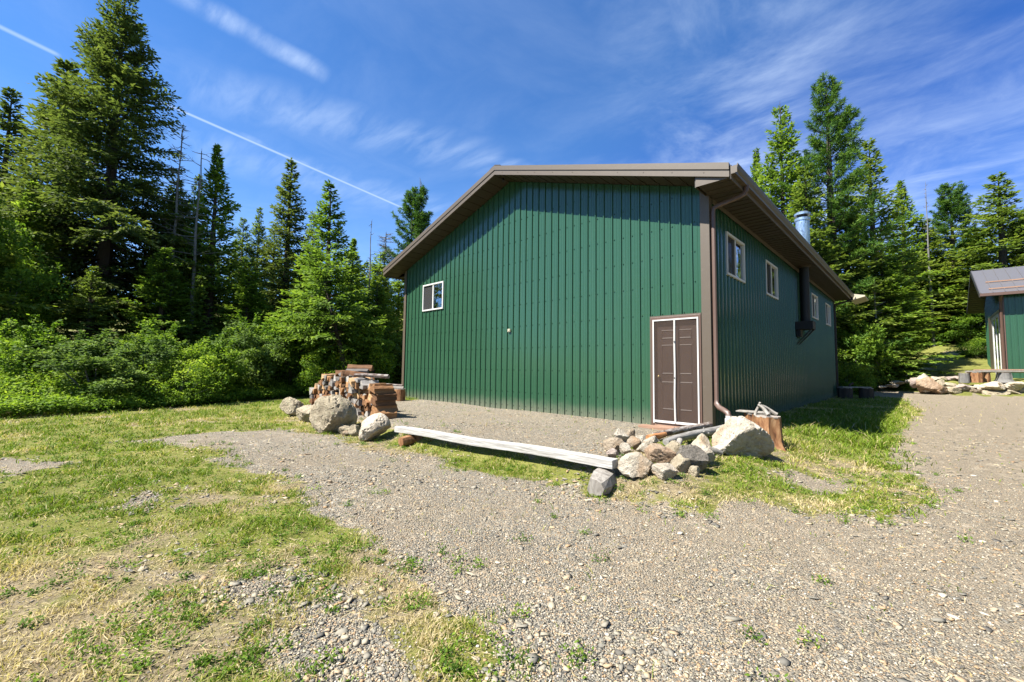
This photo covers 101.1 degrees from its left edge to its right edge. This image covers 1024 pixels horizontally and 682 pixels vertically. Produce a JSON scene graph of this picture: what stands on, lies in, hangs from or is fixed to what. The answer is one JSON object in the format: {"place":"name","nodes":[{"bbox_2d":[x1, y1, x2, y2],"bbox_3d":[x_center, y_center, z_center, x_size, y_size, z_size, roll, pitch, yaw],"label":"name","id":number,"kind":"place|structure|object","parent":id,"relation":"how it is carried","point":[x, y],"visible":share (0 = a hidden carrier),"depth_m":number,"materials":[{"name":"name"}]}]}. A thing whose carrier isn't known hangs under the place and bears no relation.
{"place":"outdoors","nodes":[
{"label":"outdoors","id":0,"kind":"place"},
{"bbox_2d":[0,387,1023,681],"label":"gravel driveway","id":1,"kind":"structure","parent":0,"point":[972,419],"depth_m":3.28,"materials":[{"name":"gravel"}]},
{"bbox_2d":[370,409,396,418],"bbox_3d":[-2.830,1.612,9.303,0.486,0.254,0.389,4,-1,-37],"label":"firewood","id":2,"kind":"object","parent":1,"relation":"on","point":[390,413],"visible":0.64,"depth_m":9.23,"materials":[{"name":"brown wood"}]},
{"bbox_2d":[371,404,397,411],"bbox_3d":[-2.842,1.476,9.398,0.486,0.203,0.311,4,-12,-44],"label":"firewood","id":3,"kind":"object","parent":2,"relation":"on","point":[378,408],"visible":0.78,"depth_m":9.27,"materials":[{"name":"brown wood"}]},
{"bbox_2d":[370,397,395,405],"bbox_3d":[-2.871,1.340,9.395,0.486,0.207,0.317,4,-7,-43],"label":"firewood","id":4,"kind":"object","parent":3,"relation":"on","point":[374,401],"visible":0.81,"depth_m":9.27,"materials":[{"name":"brown wood"}]},
{"bbox_2d":[371,391,396,400],"bbox_3d":[-2.845,1.206,9.408,0.486,0.193,0.295,4,1,-45],"label":"firewood","id":5,"kind":"object","parent":4,"relation":"on","point":[388,396],"visible":0.88,"depth_m":9.31,"materials":[{"name":"brown wood"}]},
{"bbox_2d":[369,386,393,393],"bbox_3d":[-2.901,1.076,9.402,0.264,0.172,0.486,2,-2,43],"label":"firewood","id":6,"kind":"object","parent":5,"relation":"on","point":[380,389],"visible":1,"depth_m":9.29,"materials":[{"name":"brown wood"}]},
{"bbox_2d":[0,410,982,681],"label":"weeds","id":7,"kind":"object","parent":1,"relation":"on","point":[204,658],"visible":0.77,"depth_m":2.58,"materials":[{"name":"green plant"}]},
{"bbox_2d":[603,437,624,451],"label":"rock","id":8,"kind":"object","parent":1,"relation":"on","point":[613,442],"visible":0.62,"depth_m":5.74,"materials":[{"name":"stone"}]},
{"bbox_2d":[638,424,675,429],"bbox_3d":[3.161,1.732,8.289,1.250,0.075,0.430,-3,-5,42],"label":"sill board","id":9,"kind":"object","parent":1,"relation":"on","point":[661,427],"visible":0.43,"depth_m":8.37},
{"bbox_2d":[836,319,897,390],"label":"shrub","id":10,"kind":"object","parent":1,"relation":"on","point":[866,346],"visible":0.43,"depth_m":22.05,"materials":[{"name":"green plant"}]},
{"bbox_2d":[916,377,943,392],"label":"rock","id":11,"kind":"object","parent":1,"relation":"on","point":[930,384],"visible":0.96,"depth_m":20.16,"materials":[{"name":"stone"}]},
{"bbox_2d":[0,311,1023,681],"bbox_3d":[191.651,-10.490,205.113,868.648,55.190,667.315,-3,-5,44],"label":"ground","id":12,"kind":"structure","parent":0,"point":[964,365],"depth_m":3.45,"materials":[{"name":"plant"}]},
{"bbox_2d":[0,86,38,226],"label":"fir tree","id":13,"kind":"object","parent":12,"relation":"on","point":[10,124],"visible":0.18,"depth_m":23.75,"materials":[{"name":"green plant"}]},
{"bbox_2d":[0,338,51,405],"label":"shrub","id":14,"kind":"object","parent":12,"relation":"on","point":[5,365],"visible":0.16,"depth_m":12.24,"materials":[{"name":"green plant"}]},
{"bbox_2d":[0,241,65,346],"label":"fir tree","id":15,"kind":"object","parent":12,"relation":"on","point":[5,304],"visible":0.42,"depth_m":15.55,"materials":[{"name":"green plant"}]},
{"bbox_2d":[0,197,72,336],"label":"fir tree","id":16,"kind":"object","parent":12,"relation":"on","point":[24,271],"visible":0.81,"depth_m":16.05,"materials":[{"name":"green plant"}]},
{"bbox_2d":[0,180,84,337],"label":"fir tree","id":17,"kind":"object","parent":12,"relation":"on","point":[33,226],"visible":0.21,"depth_m":18.44,"materials":[{"name":"green plant"}]},
{"bbox_2d":[0,314,93,369],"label":"shrub","id":18,"kind":"object","parent":12,"relation":"on","point":[28,338],"visible":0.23,"depth_m":13.60,"materials":[{"name":"green plant"}]},
{"bbox_2d":[0,328,123,398],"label":"shrub","id":19,"kind":"object","parent":12,"relation":"on","point":[102,344],"visible":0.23,"depth_m":13.51,"materials":[{"name":"green plant"}]},
{"bbox_2d":[0,57,141,327],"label":"fir tree","id":20,"kind":"object","parent":12,"relation":"on","point":[66,65],"visible":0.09,"depth_m":22.58,"materials":[{"name":"green plant"}]},
{"bbox_2d":[43,266,126,355],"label":"fir tree","id":21,"kind":"object","parent":12,"relation":"on","point":[90,311],"visible":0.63,"depth_m":17.26,"materials":[{"name":"green plant"}]},
{"bbox_2d":[33,343,162,408],"bbox_3d":[-12.448,1.138,12.874,2.790,2.056,2.856,3,-4,-30],"label":"shrub","id":22,"kind":"object","parent":12,"relation":"on","point":[121,376],"visible":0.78,"depth_m":12.51,"materials":[{"name":"green plant"}]},
{"bbox_2d":[0,0,235,355],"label":"fir tree","id":23,"kind":"object","parent":12,"relation":"on","point":[104,202],"visible":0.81,"depth_m":20.47,"materials":[{"name":"green plant"}]},
{"bbox_2d":[86,330,193,393],"bbox_3d":[-12.589,0.987,14.587,2.856,2.616,2.790,2,-4,-24],"label":"shrub","id":24,"kind":"object","parent":12,"relation":"on","point":[139,353],"visible":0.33,"depth_m":14.03,"materials":[{"name":"green plant"}]},
{"bbox_2d":[0,362,308,417],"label":"undergrowth","id":25,"kind":"object","parent":12,"relation":"on","point":[14,397],"visible":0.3,"depth_m":12.14,"materials":[{"name":"green plant"}]},
{"bbox_2d":[101,245,209,362],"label":"fir tree","id":26,"kind":"object","parent":12,"relation":"on","point":[158,279],"visible":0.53,"depth_m":19.14,"materials":[{"name":"green plant"}]},
{"bbox_2d":[106,317,215,367],"bbox_3d":[-14.258,0.683,17.324,3.374,3.148,3.848,3,-4,-33],"label":"shrub","id":27,"kind":"object","parent":12,"relation":"on","point":[145,340],"visible":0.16,"depth_m":16.77,"materials":[{"name":"green plant"}]},
{"bbox_2d":[108,177,226,348],"bbox_3d":[-19.465,-3.671,23.935,6.700,11.390,6.203,-2,-4,31],"label":"fir tree","id":28,"kind":"object","parent":12,"relation":"on","point":[173,189],"visible":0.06,"depth_m":23.69,"materials":[{"name":"green plant"}]},
{"bbox_2d":[143,123,195,330],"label":"dead tree","id":29,"kind":"object","parent":12,"relation":"on","point":[177,186],"visible":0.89,"depth_m":21.70,"materials":[{"name":"wood"}]},
{"bbox_2d":[131,353,229,406],"bbox_3d":[-11.066,1.344,14.071,2.768,1.875,2.516,4,-5,-41],"label":"shrub","id":30,"kind":"object","parent":12,"relation":"on","point":[196,375],"visible":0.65,"depth_m":13.94,"materials":[{"name":"green plant"}]},
{"bbox_2d":[158,151,226,346],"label":"dead tree","id":31,"kind":"object","parent":12,"relation":"on","point":[195,236],"visible":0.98,"depth_m":21.16,"materials":[{"name":"wood"}]},
{"bbox_2d":[167,174,221,343],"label":"fir tree","id":32,"kind":"object","parent":12,"relation":"on","point":[194,192],"visible":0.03,"depth_m":24.75,"materials":[{"name":"green plant"}]},
{"bbox_2d":[148,143,272,342],"bbox_3d":[-15.989,-4.181,22.616,5.821,13.164,4.852,4,-5,-39],"label":"fir tree","id":33,"kind":"object","parent":12,"relation":"on","point":[219,182],"visible":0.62,"depth_m":22.38,"materials":[{"name":"green plant"}]},
{"bbox_2d":[171,335,258,402],"bbox_3d":[-11.160,1.096,16.014,2.822,2.623,2.474,-1,-4,23],"label":"shrub","id":34,"kind":"object","parent":12,"relation":"on","point":[216,359],"visible":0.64,"depth_m":15.55,"materials":[{"name":"green plant"}]},
{"bbox_2d":[215,217,261,324],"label":"fir tree","id":35,"kind":"object","parent":12,"relation":"on","point":[244,251],"visible":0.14,"depth_m":28.79,"materials":[{"name":"green plant"}]},
{"bbox_2d":[208,257,280,349],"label":"fir tree","id":36,"kind":"object","parent":12,"relation":"on","point":[240,292],"visible":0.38,"depth_m":21.55,"materials":[{"name":"green plant"}]},
{"bbox_2d":[210,319,286,390],"bbox_3d":[-10.982,0.768,17.807,3.022,3.457,3.094,-1,-4,20],"label":"shrub","id":37,"kind":"object","parent":12,"relation":"on","point":[259,362],"visible":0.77,"depth_m":17.46,"materials":[{"name":"green plant"}]},
{"bbox_2d":[229,207,277,320],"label":"fir tree","id":38,"kind":"object","parent":12,"relation":"on","point":[259,228],"visible":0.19,"depth_m":29.76,"materials":[{"name":"green plant"}]},
{"bbox_2d":[206,310,302,376],"bbox_3d":[-12.134,0.517,20.315,3.824,3.847,4.360,0,-4,17],"label":"shrub","id":39,"kind":"object","parent":12,"relation":"on","point":[257,331],"visible":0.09,"depth_m":19.74,"materials":[{"name":"green plant"}]},
{"bbox_2d":[256,226,290,311],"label":"fir tree","id":40,"kind":"object","parent":12,"relation":"on","point":[272,227],"visible":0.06,"depth_m":32.68,"materials":[{"name":"green plant"}]},
{"bbox_2d":[248,158,317,324],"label":"fir tree","id":41,"kind":"object","parent":12,"relation":"on","point":[291,214],"visible":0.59,"depth_m":26.26,"materials":[{"name":"green plant"}]},
{"bbox_2d":[279,397,303,415],"bbox_3d":[-5.911,1.795,11.428,0.618,0.560,0.505,-1,-4,21],"label":"boulder","id":42,"kind":"object","parent":12,"relation":"on","point":[289,405],"visible":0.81,"depth_m":11.26,"materials":[{"name":"stone"}]},
{"bbox_2d":[258,313,335,390],"bbox_3d":[-10.337,0.570,20.075,3.848,4.109,3.374,3,-5,-36],"label":"shrub","id":43,"kind":"object","parent":12,"relation":"on","point":[290,377],"visible":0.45,"depth_m":19.22,"materials":[{"name":"green plant"}]},
{"bbox_2d":[296,405,312,422],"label":"boulder","id":44,"kind":"object","parent":12,"relation":"on","point":[303,413],"visible":0.49,"depth_m":10.15,"materials":[{"name":"stone"}]},
{"bbox_2d":[263,179,369,378],"bbox_3d":[-9.457,-2.741,21.799,5.785,11.250,5.614,3,-4,-32],"label":"fir tree","id":45,"kind":"object","parent":12,"relation":"on","point":[328,236],"visible":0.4,"depth_m":21.41,"materials":[{"name":"green plant"}]},
{"bbox_2d":[296,211,336,322],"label":"fir tree","id":46,"kind":"object","parent":12,"relation":"on","point":[309,231],"visible":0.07,"depth_m":28.80,"materials":[{"name":"green plant"}]},
{"bbox_2d":[293,344,361,396],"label":"shrub","id":47,"kind":"object","parent":12,"relation":"on","point":[309,380],"visible":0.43,"depth_m":18.42,"materials":[{"name":"green plant"}]},
{"bbox_2d":[272,246,387,369],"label":"fir tree","id":48,"kind":"object","parent":12,"relation":"on","point":[317,271],"visible":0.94,"depth_m":19.02,"materials":[{"name":"green plant"}]},
{"bbox_2d":[309,394,357,433],"bbox_3d":[-3.692,1.551,8.811,0.902,0.874,0.733,-1,-4,31],"label":"boulder","id":49,"kind":"object","parent":12,"relation":"on","point":[333,413],"visible":0.88,"depth_m":8.55,"materials":[{"name":"stone"}]},
{"bbox_2d":[330,238,384,347],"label":"fir tree","id":50,"kind":"object","parent":12,"relation":"on","point":[357,260],"visible":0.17,"depth_m":25.76,"materials":[{"name":"green plant"}]},
{"bbox_2d":[340,324,397,383],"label":"shrub","id":51,"kind":"object","parent":12,"relation":"on","point":[383,364],"visible":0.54,"depth_m":20.37,"materials":[{"name":"green plant"}]},
{"bbox_2d":[342,281,401,383],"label":"fir tree","id":52,"kind":"object","parent":12,"relation":"on","point":[380,297],"visible":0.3,"depth_m":22.37,"materials":[{"name":"green plant"}]},
{"bbox_2d":[359,413,390,440],"bbox_3d":[-2.576,1.628,7.861,0.600,0.560,0.480,0,-4,4],"label":"boulder","id":53,"kind":"object","parent":12,"relation":"on","point":[375,425],"visible":0.95,"depth_m":7.73,"materials":[{"name":"stone"}]},
{"bbox_2d":[358,252,403,338],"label":"fir tree","id":54,"kind":"object","parent":12,"relation":"on","point":[375,277],"visible":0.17,"depth_m":27.62,"materials":[{"name":"green plant"}]},
{"bbox_2d":[367,232,394,272],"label":"dead tree","id":55,"kind":"object","parent":12,"relation":"on","point":[385,241],"visible":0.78,"depth_m":27.89,"materials":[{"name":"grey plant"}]},
{"bbox_2d":[372,330,402,383],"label":"shrub","id":56,"kind":"object","parent":12,"relation":"on","point":[398,354],"visible":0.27,"depth_m":22.38,"materials":[{"name":"green plant"}]},
{"bbox_2d":[387,278,404,340],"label":"fir tree","id":57,"kind":"object","parent":12,"relation":"on","point":[399,287],"visible":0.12,"depth_m":29.51,"materials":[{"name":"green plant"}]},
{"bbox_2d":[378,185,433,315],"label":"pine tree","id":58,"kind":"object","parent":12,"relation":"on","point":[420,221],"visible":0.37,"depth_m":32.20,"materials":[{"name":"green plant"}]},
{"bbox_2d":[394,426,617,495],"bbox_3d":[-0.445,1.613,6.197,4.441,0.382,0.569,-3,-5,44],"label":"timber bench","id":59,"kind":"object","parent":12,"relation":"on","point":[602,478],"visible":0.96,"depth_m":5.44,"materials":[{"name":"grey wood"}]},
{"bbox_2d":[0,414,1023,681],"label":"straw","id":60,"kind":"object","parent":12,"relation":"on","point":[156,638],"visible":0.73,"depth_m":2.49,"materials":[{"name":"beige plant"}]},
{"bbox_2d":[0,181,1023,370],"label":"woods","id":61,"kind":"object","parent":12,"relation":"on","point":[197,286],"visible":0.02,"depth_m":22.44,"materials":[{"name":"plant"}]},
{"bbox_2d":[383,162,868,426],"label":"barn","id":62,"kind":"structure","parent":12,"relation":"on","point":[677,294],"depth_m":10.64,"materials":[{"name":"green metal"}]},
{"bbox_2d":[422,281,443,311],"bbox_3d":[-2.757,-1.550,14.779,1.220,0.950,0.086,-3,-5,44],"label":"window","id":63,"kind":"structure","parent":62,"relation":"in","point":[429,289],"depth_m":14.90,"materials":[{"name":"white plastic"}]},
{"bbox_2d":[656,321,697,423],"bbox_3d":[3.375,0.638,8.644,0.880,2.070,0.113,-3,-5,44],"label":"door","id":64,"kind":"structure","parent":62,"relation":"in","point":[664,355],"depth_m":8.73,"materials":[{"name":"brown metal"}]},
{"bbox_2d":[725,231,745,282],"bbox_3d":[5.015,-1.856,9.490,0.086,0.940,1.260,-3,-5,44],"label":"window","id":65,"kind":"structure","parent":62,"relation":"in","point":[735,249],"depth_m":9.46,"materials":[{"name":"white plastic"}]},
{"bbox_2d":[765,259,778,299],"bbox_3d":[7.207,-1.683,11.732,0.086,0.940,1.260,-3,-5,44],"label":"window","id":66,"kind":"structure","parent":62,"relation":"in","point":[771,270],"depth_m":11.73,"materials":[{"name":"white plastic"}]},
{"bbox_2d":[811,293,818,319],"bbox_3d":[11.717,-1.326,16.344,0.086,0.940,1.260,-3,-5,44],"label":"window","id":67,"kind":"structure","parent":62,"relation":"in","point":[814,299],"depth_m":16.32,"materials":[{"name":"white plastic"}]},
{"bbox_2d":[618,452,652,477],"bbox_3d":[1.410,1.401,4.794,0.410,0.280,0.328,1,-4,-2],"label":"rock","id":68,"kind":"object","parent":12,"relation":"on","point":[634,464],"visible":0.96,"depth_m":4.68,"materials":[{"name":"stone"}]},
{"bbox_2d":[644,443,675,463],"bbox_3d":[1.836,1.409,5.231,0.360,0.269,0.288,1,-4,-5],"label":"rock","id":69,"kind":"object","parent":12,"relation":"on","point":[653,452],"visible":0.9,"depth_m":5.11,"materials":[{"name":"stone"}]},
{"bbox_2d":[652,463,678,479],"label":"rock","id":70,"kind":"object","parent":12,"relation":"on","point":[663,471],"visible":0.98,"depth_m":4.55,"materials":[{"name":"stone"}]},
{"bbox_2d":[646,422,712,438],"bbox_3d":[2.939,1.570,7.354,1.835,0.178,0.153,0,-2,-35],"label":"log","id":71,"kind":"object","parent":12,"relation":"on","point":[670,432],"visible":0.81,"depth_m":7.27,"materials":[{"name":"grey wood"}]},
{"bbox_2d":[670,454,690,472],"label":"rock","id":72,"kind":"object","parent":12,"relation":"on","point":[679,463],"visible":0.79,"depth_m":4.82,"materials":[{"name":"stone"}]},
{"bbox_2d":[663,425,721,444],"bbox_3d":[3.038,1.545,6.967,1.944,0.174,0.174,2,-4,-40],"label":"log","id":73,"kind":"object","parent":12,"relation":"on","point":[694,434],"visible":0.73,"depth_m":6.82,"materials":[{"name":"grey wood"}]},
{"bbox_2d":[676,444,709,471],"bbox_3d":[2.115,1.384,4.960,0.350,0.347,0.280,1,-4,-1],"label":"rock","id":74,"kind":"object","parent":12,"relation":"on","point":[697,456],"visible":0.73,"depth_m":4.86,"materials":[{"name":"stone"}]},
{"bbox_2d":[691,433,715,462],"bbox_3d":[2.338,1.376,5.261,0.370,0.426,0.296,0,-4,6],"label":"rock","id":75,"kind":"object","parent":12,"relation":"on","point":[701,441],"visible":0.53,"depth_m":5.19,"materials":[{"name":"stone"}]},
{"bbox_2d":[711,416,774,457],"bbox_3d":[3.310,1.377,6.027,0.820,0.605,0.562,0,-4,14],"label":"boulder","id":76,"kind":"object","parent":12,"relation":"on","point":[735,435],"visible":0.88,"depth_m":5.89,"materials":[{"name":"stone"}]},
{"bbox_2d":[749,147,765,190],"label":"fir tree","id":77,"kind":"object","parent":12,"relation":"on","point":[756,160],"visible":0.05,"depth_m":30.80,"materials":[{"name":"green plant"}]},
{"bbox_2d":[754,414,788,450],"bbox_3d":[4.186,1.490,6.904,0.560,0.526,0.556,-3,-5,44],"label":"stump","id":78,"kind":"object","parent":12,"relation":"on","point":[771,425],"visible":0.66,"depth_m":6.74,"materials":[{"name":"wood"}]},
{"bbox_2d":[752,105,849,332],"bbox_3d":[17.712,-6.197,27.792,6.632,19.427,6.783,1,-4,2],"label":"fir tree","id":79,"kind":"object","parent":12,"relation":"on","point":[786,145],"visible":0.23,"depth_m":27.29,"materials":[{"name":"green plant"}]},
{"bbox_2d":[786,162,888,383],"bbox_3d":[16.994,-3.550,24.058,5.664,13.462,6.118,3,-4,-34],"label":"fir tree","id":80,"kind":"object","parent":12,"relation":"on","point":[800,201],"visible":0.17,"depth_m":23.55,"materials":[{"name":"green plant"}]},
{"bbox_2d":[837,387,852,398],"bbox_3d":[14.458,2.297,18.314,0.532,0.536,0.551,-1,-4,24],"label":"stump","id":81,"kind":"object","parent":12,"relation":"on","point":[842,393],"visible":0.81,"depth_m":18.10,"materials":[{"name":"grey wood"}]},
{"bbox_2d":[777,72,913,359],"bbox_3d":[19.481,-6.652,25.503,8.072,19.664,6.969,1,-4,-8],"label":"pine tree","id":82,"kind":"object","parent":12,"relation":"on","point":[838,124],"visible":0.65,"depth_m":24.66,"materials":[{"name":"green plant"}]},
{"bbox_2d":[838,361,878,394],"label":"shrub","id":83,"kind":"object","parent":12,"relation":"on","point":[863,381],"visible":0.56,"depth_m":20.54,"materials":[{"name":"green plant"}]},
{"bbox_2d":[858,388,873,398],"bbox_3d":[15.393,2.299,18.310,0.540,0.516,0.543,-3,-5,44],"label":"stump","id":84,"kind":"object","parent":12,"relation":"on","point":[865,393],"visible":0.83,"depth_m":18.12,"materials":[{"name":"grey wood"}]},
{"bbox_2d":[825,194,922,383],"bbox_3d":[20.112,-2.871,25.166,6.409,12.012,5.933,1,-4,-3],"label":"fir tree","id":85,"kind":"object","parent":12,"relation":"on","point":[875,287],"visible":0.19,"depth_m":23.89,"materials":[{"name":"green plant"}]},
{"bbox_2d":[840,137,947,335],"bbox_3d":[24.690,-5.364,28.543,6.917,17.036,6.557,3,-4,-29],"label":"fir tree","id":86,"kind":"object","parent":12,"relation":"on","point":[869,179],"visible":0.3,"depth_m":28.03,"materials":[{"name":"green plant"}]},
{"bbox_2d":[844,247,964,390],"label":"fir tree","id":87,"kind":"object","parent":12,"relation":"on","point":[887,270],"visible":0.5,"depth_m":23.65,"materials":[{"name":"green plant"}]},
{"bbox_2d":[880,180,961,341],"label":"fir tree","id":88,"kind":"object","parent":12,"relation":"on","point":[913,221],"visible":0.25,"depth_m":36.69,"materials":[{"name":"green plant"}]},
{"bbox_2d":[923,183,936,346],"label":"dead tree","id":89,"kind":"object","parent":12,"relation":"on","point":[932,310],"visible":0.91,"depth_m":35.64,"materials":[{"name":"wood"}]},
{"bbox_2d":[890,262,984,339],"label":"fir tree","id":90,"kind":"object","parent":12,"relation":"on","point":[958,306],"visible":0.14,"depth_m":35.11,"materials":[{"name":"green plant"}]},
{"bbox_2d":[894,218,982,340],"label":"fir tree","id":91,"kind":"object","parent":12,"relation":"on","point":[937,244],"visible":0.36,"depth_m":36.01,"materials":[{"name":"green plant"}]},
{"bbox_2d":[923,274,984,337],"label":"fir tree","id":92,"kind":"object","parent":12,"relation":"on","point":[963,285],"visible":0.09,"depth_m":35.17,"materials":[{"name":"green plant"}]},
{"bbox_2d":[914,180,997,286],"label":"pine tree","id":93,"kind":"object","parent":12,"relation":"on","point":[951,201],"visible":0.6,"depth_m":37.25,"materials":[{"name":"green plant"}]},
{"bbox_2d":[929,307,985,344],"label":"shrub","id":94,"kind":"object","parent":12,"relation":"on","point":[968,325],"visible":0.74,"depth_m":33.55,"materials":[{"name":"green plant"}]},
{"bbox_2d":[944,337,986,357],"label":"shrub","id":95,"kind":"object","parent":12,"relation":"on","point":[971,351],"visible":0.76,"depth_m":29.17,"materials":[{"name":"green plant"}]},
{"bbox_2d":[970,372,983,382],"bbox_3d":[23.010,1.811,20.929,0.581,0.506,0.605,-3,-5,44],"label":"stump","id":96,"kind":"object","parent":12,"relation":"on","point":[976,377],"visible":0.75,"depth_m":20.70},
{"bbox_2d":[933,171,1023,316],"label":"fir tree","id":97,"kind":"object","parent":12,"relation":"on","point":[1000,211],"visible":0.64,"depth_m":33.57,"materials":[{"name":"green plant"}]},
{"bbox_2d":[967,266,1023,377],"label":"garage","id":98,"kind":"structure","parent":12,"relation":"on","point":[996,296],"depth_m":22.05,"materials":[{"name":"green metal"}]},
{"bbox_2d":[991,313,1001,368],"bbox_3d":[26.607,0.328,23.116,0.055,3.420,2.960,-3,-5,44],"label":"door","id":99,"kind":"structure","parent":98,"relation":"in","point":[995,320],"depth_m":23.06,"materials":[{"name":"white plastic"}]},
{"bbox_2d":[981,389,1010,394],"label":"rock","id":100,"kind":"object","parent":12,"relation":"on","point":[991,392],"visible":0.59,"depth_m":19.69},
{"bbox_2d":[978,381,1005,389],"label":"rock","id":101,"kind":"object","parent":100,"relation":"on","point":[994,385],"visible":0.98,"depth_m":19.75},
{"bbox_2d":[992,373,1015,382],"bbox_3d":[24.345,1.814,20.869,0.956,0.486,0.970,-3,-5,44],"label":"stump","id":102,"kind":"object","parent":12,"relation":"on","point":[1004,377],"visible":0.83,"depth_m":20.67,"materials":[{"name":"grey wood"}]},
{"bbox_2d":[1005,216,1023,266],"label":"fir tree","id":103,"kind":"object","parent":12,"relation":"on","point":[1015,253],"visible":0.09,"depth_m":33.26,"materials":[{"name":"green plant"}]},
{"bbox_2d":[0,0,1023,309],"label":"sky","id":104,"kind":"structure","parent":0,"point":[374,99],"materials":[{"name":"blue"}]},
{"bbox_3d":[-3.557,1.062,10.199,0.412,0.137,0.137,0,-3,-41],"label":"firewood","id":105,"kind":"object","parent":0,"visible":0},
{"bbox_2d":[348,377,370,386],"bbox_3d":[-3.640,0.942,10.076,0.456,0.197,0.339,-4,11,-33],"label":"firewood","id":106,"kind":"object","parent":105,"relation":"on","point":[352,381],"visible":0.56,"depth_m":9.90,"materials":[{"name":"brown wood"}]},
{"bbox_2d":[354,373,389,378],"bbox_3d":[-3.324,0.825,9.984,0.868,0.118,0.117,0,-4,9],"label":"firewood","id":107,"kind":"object","parent":106,"relation":"on","point":[386,376],"visible":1,"depth_m":9.95,"materials":[{"name":"grey wood"}]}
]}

